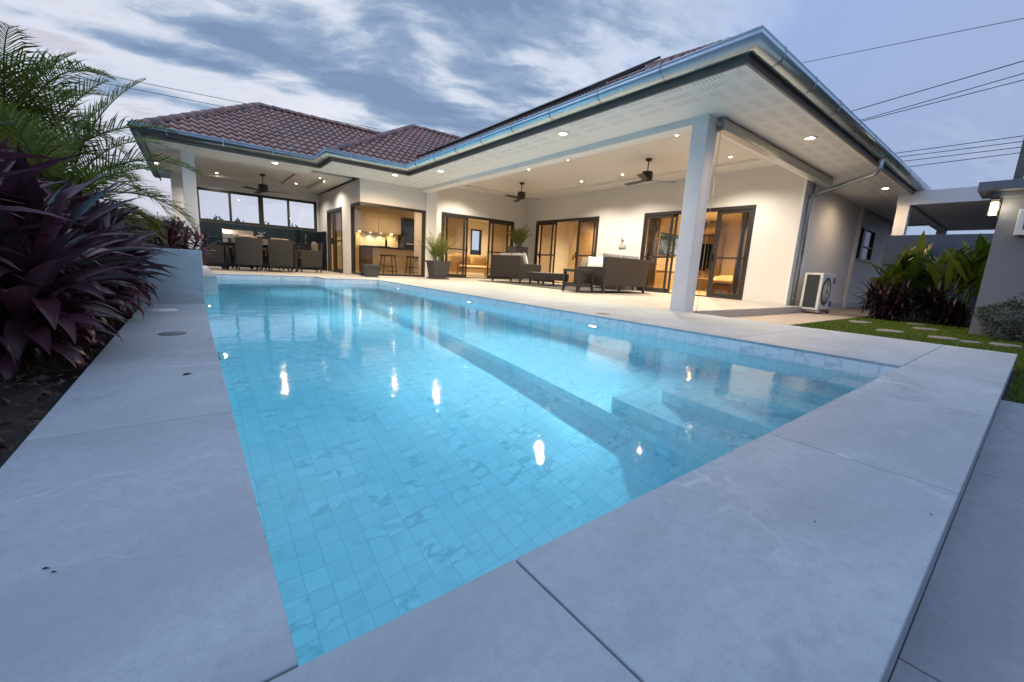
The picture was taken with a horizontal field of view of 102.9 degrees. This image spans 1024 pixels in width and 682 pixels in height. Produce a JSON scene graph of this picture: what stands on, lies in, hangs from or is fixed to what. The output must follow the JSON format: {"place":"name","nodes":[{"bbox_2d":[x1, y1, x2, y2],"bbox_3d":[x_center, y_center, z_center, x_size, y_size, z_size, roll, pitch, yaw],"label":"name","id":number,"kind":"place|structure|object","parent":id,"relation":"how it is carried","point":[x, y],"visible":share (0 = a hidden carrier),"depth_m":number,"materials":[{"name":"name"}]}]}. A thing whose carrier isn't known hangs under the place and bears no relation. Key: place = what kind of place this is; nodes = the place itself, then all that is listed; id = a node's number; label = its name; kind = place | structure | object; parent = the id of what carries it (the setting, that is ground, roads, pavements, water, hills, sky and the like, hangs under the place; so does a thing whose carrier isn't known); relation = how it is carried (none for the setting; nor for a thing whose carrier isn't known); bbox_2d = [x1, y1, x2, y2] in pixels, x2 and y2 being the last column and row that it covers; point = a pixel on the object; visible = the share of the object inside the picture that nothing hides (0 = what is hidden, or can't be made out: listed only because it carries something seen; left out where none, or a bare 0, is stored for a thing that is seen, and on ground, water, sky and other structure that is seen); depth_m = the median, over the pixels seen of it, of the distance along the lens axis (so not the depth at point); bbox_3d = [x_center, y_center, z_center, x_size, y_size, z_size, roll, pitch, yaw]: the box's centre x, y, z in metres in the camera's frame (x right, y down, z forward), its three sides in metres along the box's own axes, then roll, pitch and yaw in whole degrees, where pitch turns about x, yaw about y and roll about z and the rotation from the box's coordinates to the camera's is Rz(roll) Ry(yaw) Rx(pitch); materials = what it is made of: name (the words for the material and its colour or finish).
{"place":"outdoors","nodes":[
{"label":"outdoors","id":0,"kind":"place"},
{"bbox_2d":[0,306,134,467],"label":"planting bed","id":1,"kind":"object","parent":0,"point":[17,437],"visible":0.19,"depth_m":1.45,"materials":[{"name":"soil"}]},
{"bbox_2d":[0,122,64,218],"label":"cordyline","id":2,"kind":"object","parent":1,"relation":"on","point":[11,155],"visible":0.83,"depth_m":1.55,"materials":[{"name":"purple plant"}]},
{"bbox_2d":[0,135,68,207],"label":"cordyline","id":3,"kind":"object","parent":1,"relation":"on","point":[4,142],"visible":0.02,"depth_m":2.27,"materials":[{"name":"purple plant"}]},
{"bbox_2d":[0,167,88,365],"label":"cordyline","id":4,"kind":"object","parent":1,"relation":"on","point":[7,232],"visible":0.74,"depth_m":1.50,"materials":[{"name":"purple plant"}]},
{"bbox_2d":[0,144,98,225],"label":"cordyline","id":5,"kind":"object","parent":1,"relation":"on","point":[40,182],"visible":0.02,"depth_m":2.21,"materials":[{"name":"purple plant"}]},
{"bbox_2d":[0,225,140,361],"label":"cordyline","id":6,"kind":"object","parent":1,"relation":"on","point":[105,281],"visible":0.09,"depth_m":2.17,"materials":[{"name":"purple plant"}]},
{"bbox_2d":[0,199,146,380],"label":"cordyline","id":7,"kind":"object","parent":1,"relation":"on","point":[23,329],"visible":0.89,"depth_m":1.62,"materials":[{"name":"purple plant"}]},
{"bbox_2d":[38,172,126,213],"bbox_3d":[-3.543,-0.715,2.942,1.206,1.090,1.057,-5,13,-38],"label":"cordyline","id":8,"kind":"object","parent":1,"relation":"on","point":[63,188],"visible":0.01,"depth_m":2.90,"materials":[{"name":"purple plant"}]},
{"bbox_2d":[0,143,180,364],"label":"cordyline","id":9,"kind":"object","parent":1,"relation":"on","point":[25,185],"visible":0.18,"depth_m":1.83,"materials":[{"name":"purple plant"}]},
{"bbox_2d":[44,179,162,290],"bbox_3d":[-3.109,-0.588,2.795,1.181,1.009,0.949,4,10,2],"label":"cordyline","id":10,"kind":"object","parent":1,"relation":"on","point":[74,201],"visible":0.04,"depth_m":2.77,"materials":[{"name":"purple plant"}]},
{"bbox_2d":[70,199,168,325],"bbox_3d":[-2.832,-0.473,2.612,1.008,0.879,0.962,-5,13,-38],"label":"cordyline","id":11,"kind":"object","parent":1,"relation":"on","point":[104,222],"visible":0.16,"depth_m":2.73,"materials":[{"name":"purple plant"}]},
{"bbox_2d":[112,216,176,311],"bbox_3d":[-3.136,-0.560,3.183,0.775,0.821,1.066,-25,30,-69],"label":"cordyline","id":12,"kind":"object","parent":1,"relation":"on","point":[120,224],"visible":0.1,"depth_m":3.26,"materials":[{"name":"purple plant"}]},
{"bbox_2d":[2,53,376,128],"bbox_3d":[-18.356,-13.417,21.295,22.807,0.993,0.025,-5,13,-38],"label":"overhead cable","id":13,"kind":"object","parent":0,"point":[201,94],"visible":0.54,"depth_m":22.16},
{"bbox_2d":[206,265,805,316],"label":"terrace floor","id":14,"kind":"structure","parent":0,"point":[722,307],"depth_m":8.98,"materials":[{"name":"tile"}]},
{"bbox_2d":[201,233,224,269],"bbox_3d":[-8.143,-2.402,10.948,0.646,0.918,0.605,-5,13,-39],"label":"dining chair","id":15,"kind":"object","parent":14,"relation":"on","point":[217,255],"visible":0.43,"depth_m":10.82,"materials":[{"name":"wicker"}]},
{"bbox_2d":[228,237,252,268],"bbox_3d":[-8.069,-2.619,12.166,0.605,0.918,0.646,-4,13,-36],"label":"dining chair","id":16,"kind":"object","parent":14,"relation":"on","point":[231,257],"visible":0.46,"depth_m":11.87,"materials":[{"name":"wicker"}]},
{"bbox_2d":[233,235,262,271],"bbox_3d":[-7.098,-2.347,10.967,0.605,0.918,0.646,-5,13,-39],"label":"dining chair","id":17,"kind":"object","parent":14,"relation":"on","point":[247,250],"visible":1,"depth_m":10.73,"materials":[{"name":"wicker"}]},
{"bbox_2d":[219,242,300,271],"bbox_3d":[-7.254,-2.417,11.816,1.900,0.735,0.920,-5,13,-38],"label":"dining table","id":18,"kind":"object","parent":14,"relation":"on","point":[226,252],"visible":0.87,"depth_m":11.47,"materials":[{"name":"wood"}]},
{"bbox_2d":[199,221,326,270],"bbox_3d":[-8.341,-3.139,13.633,3.770,1.385,1.047,-5,13,-38],"label":"outdoor kitchen","id":19,"kind":"object","parent":14,"relation":"on","point":[297,237],"visible":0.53,"depth_m":14.20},
{"bbox_2d":[221,229,252,241],"bbox_3d":[-8.936,-3.379,13.305,0.840,0.489,0.551,-5,13,-38],"label":"gas grill","id":20,"kind":"object","parent":19,"relation":"on","point":[226,234],"visible":0.41,"depth_m":13.09,"materials":[{"name":"metal"}]},
{"bbox_2d":[261,239,283,270],"bbox_3d":[-7.439,-2.672,12.651,0.605,0.918,0.646,-6,14,-40],"label":"dining chair","id":21,"kind":"object","parent":14,"relation":"on","point":[265,242],"visible":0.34,"depth_m":12.34,"materials":[{"name":"wicker"}]},
{"bbox_2d":[266,238,292,272],"bbox_3d":[-6.518,-2.402,11.452,0.605,0.918,0.646,-4,13,-36],"label":"dining chair","id":22,"kind":"object","parent":14,"relation":"on","point":[279,251],"visible":1,"depth_m":11.20,"materials":[{"name":"wicker"}]},
{"bbox_2d":[298,242,322,272],"bbox_3d":[-6.126,-2.549,12.380,0.646,0.918,0.605,-5,13,-39],"label":"dining chair","id":23,"kind":"object","parent":14,"relation":"on","point":[312,258],"visible":0.86,"depth_m":12.22,"materials":[{"name":"wicker"}]},
{"bbox_2d":[361,264,380,276],"bbox_3d":[-4.001,-1.996,11.580,0.450,0.350,0.280,-5,13,-38],"label":"planter box","id":24,"kind":"object","parent":14,"relation":"on","point":[370,270],"visible":0.96,"depth_m":11.48,"materials":[{"name":"concrete"}]},
{"bbox_2d":[415,231,458,279],"bbox_3d":[-2.394,-2.681,12.766,1.185,1.450,1.158,-5,13,-38],"label":"potted palm","id":25,"kind":"object","parent":14,"relation":"on","point":[439,269],"visible":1,"depth_m":12.59,"materials":[{"name":"green plant"}]},
{"bbox_2d":[502,224,531,278],"bbox_3d":[0.198,-3.420,15.537,1.124,2.100,1.153,9,12,28],"label":"potted palm","id":26,"kind":"object","parent":14,"relation":"on","point":[518,237],"visible":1,"depth_m":15.32,"materials":[{"name":"green plant"}]},
{"bbox_2d":[478,280,644,292],"bbox_3d":[1.329,-1.620,12.100,2.450,0.010,4.750,-5,13,-38],"label":"rug","id":27,"kind":"object","parent":14,"relation":"on","point":[567,288],"visible":0.97,"depth_m":11.55,"materials":[{"name":"fabric"}]},
{"bbox_2d":[491,253,540,283],"bbox_3d":[0.108,-2.374,13.288,0.884,0.936,1.550,-5,13,-38],"label":"wicker sofa","id":28,"kind":"object","parent":27,"relation":"on","point":[510,265],"visible":0.94,"depth_m":12.84,"materials":[{"name":"wicker"}]},
{"bbox_2d":[528,272,568,285],"bbox_3d":[1.107,-1.869,12.353,1.060,0.388,0.700,-5,13,-38],"label":"coffee table","id":29,"kind":"object","parent":27,"relation":"on","point":[544,276],"visible":0.78,"depth_m":12.03,"materials":[{"name":"wicker"}]},
{"bbox_2d":[578,253,649,293],"bbox_3d":[2.567,-1.696,10.313,1.720,0.936,0.884,-5,13,-38],"label":"wicker sofa","id":30,"kind":"object","parent":27,"relation":"on","point":[618,271],"visible":0.87,"depth_m":9.87,"materials":[{"name":"wicker"}]},
{"bbox_2d":[588,256,600,266],"bbox_3d":[2.566,-2.394,12.636,0.500,0.442,0.214,10,12,31],"label":"throw pillow","id":31,"kind":"object","parent":30,"relation":"on","point":[594,261],"visible":0.52,"depth_m":12.57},
{"bbox_2d":[562,269,594,292],"bbox_3d":[1.556,-1.417,9.602,0.524,0.530,0.524,-5,13,-38],"label":"side table","id":32,"kind":"object","parent":14,"relation":"on","point":[577,284],"visible":1,"depth_m":9.46,"materials":[{"name":"wicker"}]},
{"bbox_2d":[0,273,1017,681],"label":"pool deck","id":33,"kind":"structure","parent":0,"point":[128,509],"depth_m":0.73,"materials":[{"name":"concrete"}]},
{"bbox_2d":[143,308,177,311],"bbox_3d":[-2.840,-0.251,3.293,0.232,0.004,0.232,-5,13,-38],"label":"skimmer lid","id":34,"kind":"object","parent":33,"relation":"on","point":[159,309],"visible":0.93,"depth_m":3.27,"materials":[{"name":"plastic"}]},
{"bbox_2d":[216,275,897,377],"bbox_3d":[-2.080,0.116,5.779,3.587,1.482,10.468,-5,13,-38],"label":"pool shell","id":35,"kind":"object","parent":33,"relation":"in","point":[847,366],"visible":0.07,"depth_m":4.01,"materials":[{"name":"tile"}]},
{"bbox_2d":[881,362,1014,681],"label":"deck riser","id":36,"kind":"object","parent":33,"relation":"attached to","point":[896,652],"visible":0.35,"depth_m":0.87,"materials":[{"name":"concrete"}]},
{"bbox_2d":[0,0,1023,249],"label":"sky","id":37,"kind":"structure","parent":0,"point":[461,68],"materials":[{"name":"blue"}]},
{"bbox_2d":[205,279,876,666],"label":"pool water","id":38,"kind":"structure","parent":0,"point":[405,451],"depth_m":1.61,"materials":[{"name":"liquid"}]},
{"bbox_2d":[569,224,595,281],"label":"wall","id":39,"kind":"structure","parent":0,"point":[586,239],"depth_m":17.07,"materials":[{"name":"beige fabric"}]},
{"bbox_2d":[730,306,871,324],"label":"side path","id":40,"kind":"structure","parent":0,"point":[811,317],"depth_m":7.83,"materials":[{"name":"concrete"}]},
{"bbox_2d":[800,272,835,313],"bbox_3d":[6.706,-1.048,8.962,0.846,0.860,0.380,-5,13,-38],"label":"air conditioner","id":41,"kind":"object","parent":40,"relation":"on","point":[817,293],"visible":0.99,"depth_m":8.72,"materials":[{"name":"white plastic"}]},
{"bbox_2d":[793,316,1023,403],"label":"lawn","id":42,"kind":"structure","parent":0,"point":[1006,392],"depth_m":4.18,"materials":[{"name":"plant"}]},
{"bbox_2d":[849,278,899,317],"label":"dark cordyline","id":43,"kind":"object","parent":42,"relation":"on","point":[874,289],"visible":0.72,"depth_m":8.25,"materials":[{"name":"plant"}]},
{"bbox_2d":[858,287,916,320],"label":"dark cordyline","id":44,"kind":"object","parent":42,"relation":"on","point":[887,314],"visible":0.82,"depth_m":8.03,"materials":[{"name":"plant"}]},
{"bbox_2d":[858,244,944,295],"bbox_3d":[8.022,-1.175,8.388,1.247,1.605,1.267,7,11,21],"label":"heliconia","id":45,"kind":"object","parent":42,"relation":"on","point":[893,273],"visible":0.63,"depth_m":8.24,"materials":[{"name":"green plant"}]},
{"bbox_2d":[882,276,926,321],"bbox_3d":[7.638,-0.791,7.997,0.871,0.967,0.848,-5,13,-38],"label":"dark cordyline","id":46,"kind":"object","parent":42,"relation":"on","point":[905,290],"visible":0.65,"depth_m":7.90,"materials":[{"name":"plant"}]},
{"bbox_2d":[879,231,973,321],"bbox_3d":[8.195,-1.250,8.172,1.255,1.848,1.266,4,10,2],"label":"heliconia","id":47,"kind":"object","parent":42,"relation":"on","point":[933,274],"visible":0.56,"depth_m":7.99,"materials":[{"name":"green plant"}]},
{"bbox_2d":[907,278,960,323],"bbox_3d":[7.993,-0.719,7.752,0.883,0.952,0.777,8,11,24],"label":"dark cordyline","id":48,"kind":"object","parent":42,"relation":"on","point":[930,302],"visible":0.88,"depth_m":7.74,"materials":[{"name":"plant"}]},
{"bbox_2d":[905,233,991,327],"bbox_3d":[8.255,-1.138,7.452,1.382,1.893,1.796,-5,13,-38],"label":"heliconia","id":49,"kind":"object","parent":42,"relation":"on","point":[962,278],"visible":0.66,"depth_m":7.39,"materials":[{"name":"green plant"}]},
{"bbox_2d":[926,295,974,327],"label":"dark cordyline","id":50,"kind":"object","parent":42,"relation":"on","point":[954,308],"visible":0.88,"depth_m":7.45,"materials":[{"name":"plant"}]},
{"bbox_2d":[950,239,987,287],"bbox_3d":[8.617,-1.107,7.370,1.233,1.900,1.230,1,10,-11],"label":"heliconia","id":51,"kind":"object","parent":42,"relation":"on","point":[971,274],"visible":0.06,"depth_m":7.29,"materials":[{"name":"green plant"}]},
{"bbox_2d":[969,178,1023,338],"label":"gate pillar","id":52,"kind":"structure","parent":42,"relation":"on","point":[1003,278],"depth_m":6.01,"materials":[{"name":"paint"}]},
{"bbox_2d":[986,198,1000,217],"bbox_3d":[7.108,-1.957,6.022,0.170,0.260,0.105,-5,13,-38],"label":"wall lantern","id":53,"kind":"object","parent":52,"relation":"attached to","point":[994,207],"depth_m":5.99,"materials":[{"name":"white"}]},
{"bbox_2d":[1013,209,1023,235],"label":"letter box","id":54,"kind":"object","parent":52,"relation":"attached to","point":[1019,228],"visible":1,"depth_m":5.83,"materials":[{"name":"white metal"}]},
{"bbox_2d":[969,292,1023,342],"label":"grey bush","id":55,"kind":"object","parent":42,"relation":"on","point":[1014,335],"visible":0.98,"depth_m":5.73,"materials":[{"name":"green plant"}]},
{"bbox_2d":[989,342,1021,348],"bbox_3d":[6.231,0.063,5.161,0.327,0.042,0.280,-5,13,-38],"label":"stepping stone","id":56,"kind":"object","parent":42,"relation":"on","point":[1004,345],"visible":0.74,"depth_m":5.11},
{"bbox_2d":[803,18,1023,62],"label":"overhead cable","id":57,"kind":"object","parent":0,"point":[919,39],"visible":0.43,"depth_m":9.61,"materials":[{"name":"rubber"}]},
{"bbox_2d":[853,60,1023,110],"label":"overhead cable","id":58,"kind":"object","parent":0,"point":[941,84],"visible":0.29,"depth_m":14.80,"materials":[{"name":"rubber"}]},
{"bbox_2d":[862,80,1022,121],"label":"overhead cable","id":59,"kind":"object","parent":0,"point":[946,99],"visible":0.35,"depth_m":14.74,"materials":[{"name":"rubber"}]},
{"bbox_2d":[862,73,1023,119],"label":"overhead cable","id":60,"kind":"object","parent":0,"point":[944,96],"visible":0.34,"depth_m":14.74,"materials":[{"name":"rubber"}]},
{"bbox_2d":[889,400,1023,681],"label":"paving","id":61,"kind":"structure","parent":0,"point":[967,625],"depth_m":0.89,"materials":[{"name":"concrete"}]},
{"label":"ground","id":62,"kind":"structure","parent":0,"visible":0},
{"bbox_2d":[112,247,217,312],"bbox_3d":[-6.224,-0.952,5.573,3.472,0.797,6.860,-5,13,-38],"label":"raised planter","id":63,"kind":"object","parent":62,"relation":"on","point":[194,280],"visible":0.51,"depth_m":3.74,"materials":[{"name":"stone"}]},
{"bbox_2d":[0,21,151,198],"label":"areca palm","id":64,"kind":"object","parent":63,"relation":"in","point":[44,60],"visible":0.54,"depth_m":4.01,"materials":[{"name":"green plant"}]},
{"bbox_2d":[0,97,173,247],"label":"areca palm","id":65,"kind":"object","parent":63,"relation":"in","point":[59,171],"visible":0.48,"depth_m":3.71,"materials":[{"name":"green plant"}]},
{"bbox_2d":[48,185,150,243],"bbox_3d":[-3.630,-1.039,3.556,0.714,0.661,0.758,-5,13,-38],"label":"cordyline","id":66,"kind":"object","parent":63,"relation":"in","point":[120,217],"visible":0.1,"depth_m":3.63,"materials":[{"name":"purple plant"}]},
{"bbox_2d":[0,54,204,232],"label":"areca palm","id":67,"kind":"object","parent":63,"relation":"in","point":[79,153],"visible":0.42,"depth_m":4.52,"materials":[{"name":"green plant"}]},
{"bbox_2d":[122,217,155,244],"bbox_3d":[-4.308,-1.197,4.607,0.467,0.413,0.592,0,11,-16],"label":"variegated bush","id":68,"kind":"object","parent":63,"relation":"in","point":[134,222],"visible":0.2,"depth_m":4.60,"materials":[{"name":"green plant"}]},
{"bbox_2d":[146,215,191,248],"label":"cordyline","id":69,"kind":"object","parent":63,"relation":"in","point":[179,228],"visible":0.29,"depth_m":5.63,"materials":[{"name":"plant"}]},
{"bbox_2d":[164,216,192,248],"bbox_3d":[-5.375,-1.672,6.501,0.469,0.629,0.511,-5,13,-38],"label":"green bush","id":70,"kind":"object","parent":63,"relation":"on","point":[171,221],"visible":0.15,"depth_m":6.48,"materials":[{"name":"green plant"}]},
{"bbox_2d":[150,224,224,265],"bbox_3d":[-3.550,-1.071,4.493,0.700,0.468,0.556,-5,13,-38],"label":"cordyline","id":71,"kind":"object","parent":63,"relation":"in","point":[169,241],"visible":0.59,"depth_m":4.44,"materials":[{"name":"plant"}]},
{"bbox_2d":[127,25,931,312],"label":"house","id":72,"kind":"structure","parent":62,"relation":"on","point":[763,82],"depth_m":9.70,"materials":[{"name":"paint"}]},
{"bbox_2d":[197,187,316,230],"bbox_3d":[-8.550,-4.439,13.904,3.480,1.020,0.105,-5,13,-38],"label":"strip window","id":73,"kind":"structure","parent":72,"relation":"in","point":[260,197],"depth_m":13.84,"materials":[{"name":"black glass"}]},
{"bbox_2d":[243,174,288,193],"bbox_3d":[-7.525,-4.778,12.406,1.236,0.504,1.179,-5,13,-38],"label":"ceiling fan","id":74,"kind":"object","parent":72,"relation":"hanging from","point":[262,187],"visible":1,"depth_m":12.23},
{"bbox_2d":[327,207,342,272],"bbox_3d":[-5.851,-3.331,13.590,0.122,2.048,1.790,-5,13,-38],"label":"sliding door","id":75,"kind":"structure","parent":72,"relation":"in","point":[330,241],"depth_m":13.81,"materials":[{"name":"black glass"}]},
{"bbox_2d":[331,205,400,271],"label":"kitchen cabinets","id":76,"kind":"object","parent":72,"relation":"on","point":[373,221],"visible":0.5,"depth_m":15.77,"materials":[{"name":"brown"}]},
{"bbox_2d":[357,245,413,274],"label":"kitchen island","id":77,"kind":"structure","parent":72,"relation":"on","point":[369,254],"depth_m":13.80,"materials":[{"name":"brown wood"}]},
{"bbox_2d":[379,254,396,273],"bbox_3d":[-4.030,-2.464,13.276,0.494,0.667,0.414,-5,13,-38],"label":"bar stool","id":78,"kind":"object","parent":72,"relation":"on","point":[392,266],"visible":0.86,"depth_m":13.21,"materials":[{"name":"wood"}]},
{"bbox_2d":[350,202,425,276],"bbox_3d":[-3.751,-3.017,12.432,1.992,2.020,0.872,-5,13,-38],"label":"sliding door","id":79,"kind":"structure","parent":72,"relation":"in","point":[352,206],"depth_m":12.21,"materials":[{"name":"black glass"}]},
{"bbox_2d":[398,217,413,248],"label":"oven tower","id":80,"kind":"structure","parent":72,"relation":"on","point":[406,238],"depth_m":16.48,"materials":[{"name":"metal"}]},
{"bbox_2d":[405,236,413,248],"bbox_3d":[-3.994,-3.992,16.693,0.760,0.550,0.023,-5,13,-38],"label":"oven door","id":81,"kind":"structure","parent":80,"relation":"in","point":[408,239],"depth_m":16.55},
{"bbox_2d":[447,253,490,275],"bbox_3d":[-1.758,-3.322,17.937,2.000,0.936,0.964,-4,13,-36],"label":"lounge sofa","id":82,"kind":"object","parent":72,"relation":"on","point":[476,263],"visible":0.69,"depth_m":17.73,"materials":[{"name":"fabric"}]},
{"bbox_2d":[470,229,481,254],"bbox_3d":[-1.827,-4.668,20.325,0.620,1.720,0.120,-5,13,-38],"label":"room window","id":83,"kind":"structure","parent":72,"relation":"in","point":[480,231],"depth_m":20.32,"materials":[{"name":"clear glass"}]},
{"bbox_2d":[441,212,513,278],"bbox_3d":[-1.264,-3.495,15.353,3.200,2.248,0.122,-5,13,-38],"label":"sliding door","id":84,"kind":"structure","parent":72,"relation":"in","point":[444,214],"depth_m":15.09,"materials":[{"name":"black glass"}]},
{"bbox_2d":[438,113,519,148],"bbox_3d":[-0.678,-4.611,8.948,1.538,0.897,1.110,-5,13,-38],"label":"solar panel","id":85,"kind":"object","parent":72,"relation":"attached to","point":[456,141],"visible":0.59,"depth_m":8.64,"materials":[{"name":"black glass"}]},
{"bbox_2d":[464,99,553,138],"bbox_3d":[-0.001,-4.417,8.090,1.538,0.897,1.110,-5,13,-38],"label":"solar panel","id":86,"kind":"object","parent":72,"relation":"attached to","point":[493,126],"visible":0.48,"depth_m":7.77,"materials":[{"name":"black glass"}]},
{"bbox_2d":[505,182,531,201],"bbox_3d":[0.195,-4.828,13.105,1.164,0.504,1.243,-5,13,-38],"label":"ceiling fan","id":87,"kind":"object","parent":72,"relation":"hanging from","point":[520,195],"visible":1,"depth_m":13.06},
{"bbox_2d":[496,83,592,125],"bbox_3d":[0.676,-4.223,7.232,1.538,0.897,1.110,-5,13,-38],"label":"solar panel","id":88,"kind":"object","parent":72,"relation":"attached to","point":[523,114],"visible":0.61,"depth_m":6.92,"materials":[{"name":"black glass"}]},
{"bbox_2d":[533,216,599,282],"bbox_3d":[1.909,-3.281,14.983,0.122,2.308,3.180,-5,13,-38],"label":"sliding door","id":89,"kind":"structure","parent":72,"relation":"in","point":[595,219],"depth_m":15.22,"materials":[{"name":"black glass"}]},
{"bbox_2d":[537,56,660,109],"bbox_3d":[1.353,-4.029,6.374,1.538,0.897,1.110,-5,13,-38],"label":"solar panel","id":90,"kind":"object","parent":72,"relation":"attached to","point":[602,82],"visible":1,"depth_m":6.03,"materials":[{"name":"black glass"}]},
{"bbox_2d":[624,158,676,185],"bbox_3d":[3.101,-4.044,9.682,1.243,0.504,1.164,-5,13,-38],"label":"ceiling fan","id":91,"kind":"object","parent":72,"relation":"hanging from","point":[646,176],"visible":1,"depth_m":9.56},
{"bbox_2d":[645,218,661,287],"bbox_3d":[4.313,-2.811,12.568,0.092,2.454,0.454,-5,13,-38],"label":"curtain","id":92,"kind":"object","parent":72,"relation":"hanging from","point":[655,241],"visible":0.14,"depth_m":12.53,"materials":[{"name":"fabric"}]},
{"bbox_2d":[654,270,673,289],"bbox_3d":[5.330,-2.165,14.525,2.240,0.660,0.430,-5,13,-38],"label":"sideboard","id":93,"kind":"object","parent":72,"relation":"on","point":[659,278],"visible":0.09,"depth_m":14.17,"materials":[{"name":"brown wood"}]},
{"bbox_2d":[658,232,678,255],"bbox_3d":[5.600,-3.472,14.688,1.240,0.760,0.052,-5,13,-38],"label":"painting","id":94,"kind":"object","parent":72,"relation":"attached to","point":[663,243],"visible":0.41,"depth_m":14.57,"materials":[{"name":"multicoloured"}]},
{"bbox_2d":[636,204,756,299],"bbox_3d":[4.888,-2.419,11.209,0.122,2.288,3.110,-5,13,-38],"label":"sliding door","id":95,"kind":"structure","parent":72,"relation":"in","point":[745,209],"depth_m":10.66,"materials":[{"name":"black glass"}]},
{"bbox_2d":[696,228,725,290],"bbox_3d":[7.318,-3.087,15.621,0.600,2.300,1.080,-5,13,-38],"label":"wardrobe","id":96,"kind":"object","parent":72,"relation":"on","point":[708,248],"visible":0.39,"depth_m":15.38,"materials":[{"name":"wood"}]},
{"bbox_2d":[706,274,732,293],"bbox_3d":[7.476,-1.836,12.924,2.000,0.720,1.600,-5,13,-38],"label":"bed","id":97,"kind":"object","parent":72,"relation":"on","point":[723,284],"visible":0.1,"depth_m":12.62,"materials":[{"name":"fabric"}]},
{"bbox_2d":[731,212,749,294],"bbox_3d":[6.021,-2.322,10.404,0.092,2.454,0.554,-5,13,-38],"label":"curtain","id":98,"kind":"object","parent":72,"relation":"hanging from","point":[743,250],"visible":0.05,"depth_m":10.55,"materials":[{"name":"fabric"}]},
{"bbox_2d":[696,117,832,310],"bbox_3d":[4.609,-1.895,7.220,4.730,2.655,0.140,-5,13,-38],"label":"roller blind","id":99,"kind":"object","parent":72,"relation":"attached to","point":[726,127],"visible":0.94,"depth_m":6.42,"materials":[{"name":"metal"}]},
{"bbox_2d":[855,225,876,262],"bbox_3d":[10.502,-2.875,12.208,1.950,1.010,0.095,-5,13,-38],"label":"side window","id":100,"kind":"structure","parent":72,"relation":"in","point":[865,245],"depth_m":12.35,"materials":[{"name":"black glass"}]},
{"bbox_2d":[871,233,993,325],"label":"garden side wall","id":101,"kind":"structure","parent":62,"relation":"on","point":[895,245],"depth_m":8.30,"materials":[{"name":"paint"}]},
{"bbox_2d":[891,186,1001,234],"bbox_3d":[13.477,-1.586,8.608,6.000,2.830,7.420,-5,13,-38],"label":"carport","id":102,"kind":"object","parent":62,"relation":"on","point":[941,211],"visible":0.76,"depth_m":9.48,"materials":[{"name":"white paint"}]},
{"bbox_2d":[1013,139,1023,178],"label":"utility pole","id":103,"kind":"object","parent":62,"relation":"on","point":[1019,172],"visible":0.12,"depth_m":15.33,"materials":[{"name":"concrete"}]},
{"bbox_2d":[895,135,1023,153],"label":"overhead cable","id":104,"kind":"object","parent":103,"relation":"attached to","point":[960,144],"visible":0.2,"depth_m":16.55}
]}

